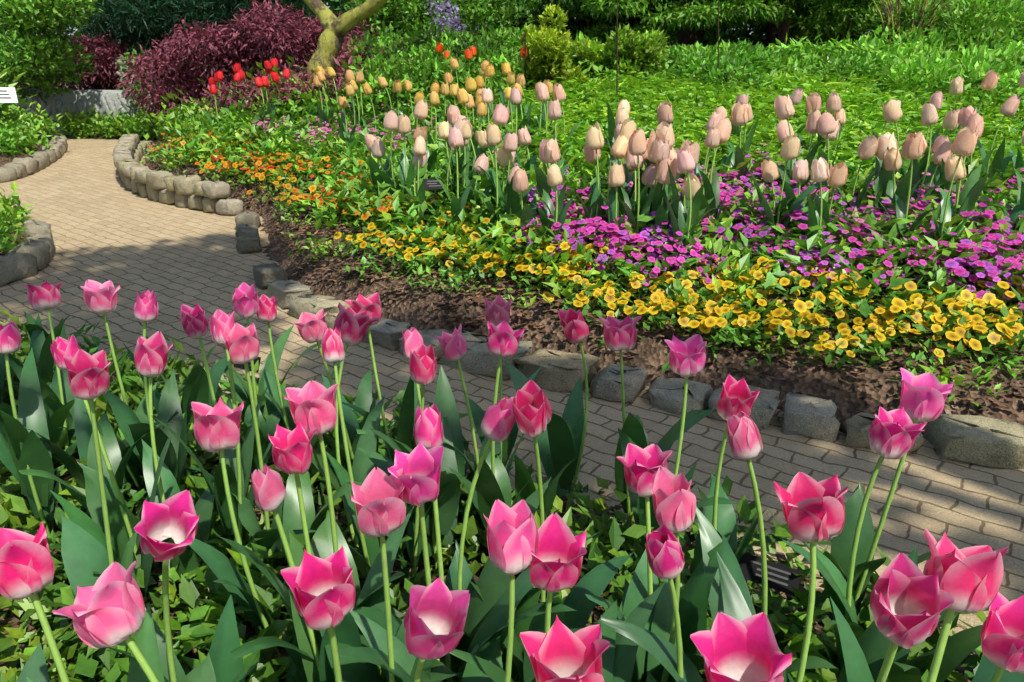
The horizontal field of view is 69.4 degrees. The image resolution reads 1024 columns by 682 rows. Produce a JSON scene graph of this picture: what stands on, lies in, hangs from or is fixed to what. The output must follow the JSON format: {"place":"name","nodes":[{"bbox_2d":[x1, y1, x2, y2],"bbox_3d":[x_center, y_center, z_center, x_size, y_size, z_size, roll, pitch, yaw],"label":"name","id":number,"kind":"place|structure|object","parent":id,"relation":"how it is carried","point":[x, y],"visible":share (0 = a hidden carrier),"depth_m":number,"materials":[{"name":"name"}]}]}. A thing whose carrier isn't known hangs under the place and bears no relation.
{"place":"outdoors","nodes":[
{"label":"outdoors","id":0,"kind":"place"},
{"bbox_2d":[0,138,1023,653],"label":"paved path","id":1,"kind":"structure","parent":0,"point":[96,212],"depth_m":2.97,"materials":[{"name":"beige brick"}]},
{"bbox_2d":[0,134,1023,468],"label":"kerb stones","id":2,"kind":"object","parent":1,"relation":"on","point":[982,440],"visible":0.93,"depth_m":2.92,"materials":[{"name":"grey stone"}]},
{"bbox_2d":[0,130,1023,681],"bbox_3d":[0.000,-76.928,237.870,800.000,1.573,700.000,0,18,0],"label":"ground","id":3,"kind":"structure","parent":0,"point":[650,354],"depth_m":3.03,"materials":[{"name":"soil"}]},
{"bbox_2d":[15,56,172,134],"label":"low stone wall","id":4,"kind":"structure","parent":3,"relation":"on","point":[108,101],"depth_m":10.53,"materials":[{"name":"grey stone"}]},
{"bbox_2d":[2,0,393,120],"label":"shrub","id":5,"kind":"object","parent":3,"relation":"on","point":[219,51],"visible":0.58,"depth_m":8.72,"materials":[{"name":"purple plant"}]},
{"bbox_2d":[0,87,801,595],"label":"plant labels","id":6,"kind":"object","parent":3,"relation":"on","point":[782,579],"visible":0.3,"depth_m":1.49,"materials":[{"name":"white plastic"}]},
{"bbox_2d":[426,0,466,36],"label":"purple flowers","id":7,"kind":"object","parent":3,"relation":"on","point":[448,15],"visible":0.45,"depth_m":8.43,"materials":[{"name":"purple plant"}]},
{"bbox_2d":[0,40,1023,681],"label":"bed greenery","id":8,"kind":"object","parent":3,"relation":"on","point":[696,102],"visible":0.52,"depth_m":3.41,"materials":[{"name":"green plant"}]},
{"bbox_2d":[0,0,1023,142],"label":"plants","id":9,"kind":"object","parent":3,"relation":"on","point":[975,40],"visible":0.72,"depth_m":8.16,"materials":[{"name":"green plant"}]},
{"bbox_2d":[2,42,1023,263],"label":"tulip bed","id":10,"kind":"object","parent":3,"relation":"on","point":[631,143],"depth_m":3.72,"materials":[{"name":"plant"}]},
{"bbox_2d":[7,0,1023,103],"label":"conifer branches","id":11,"kind":"object","parent":3,"relation":"on","point":[686,36],"visible":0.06,"depth_m":11.13,"materials":[{"name":"green plant"}]},
{"bbox_2d":[149,101,1023,372],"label":"flower bed blossoms","id":12,"kind":"object","parent":3,"relation":"on","point":[720,313],"visible":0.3,"depth_m":3.13,"materials":[{"name":"yellow plant"}]},
{"bbox_2d":[303,0,958,87],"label":"tree trunks","id":13,"kind":"object","parent":3,"relation":"on","point":[336,31],"visible":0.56,"depth_m":7.21,"materials":[{"name":"brown plant"}]}
]}

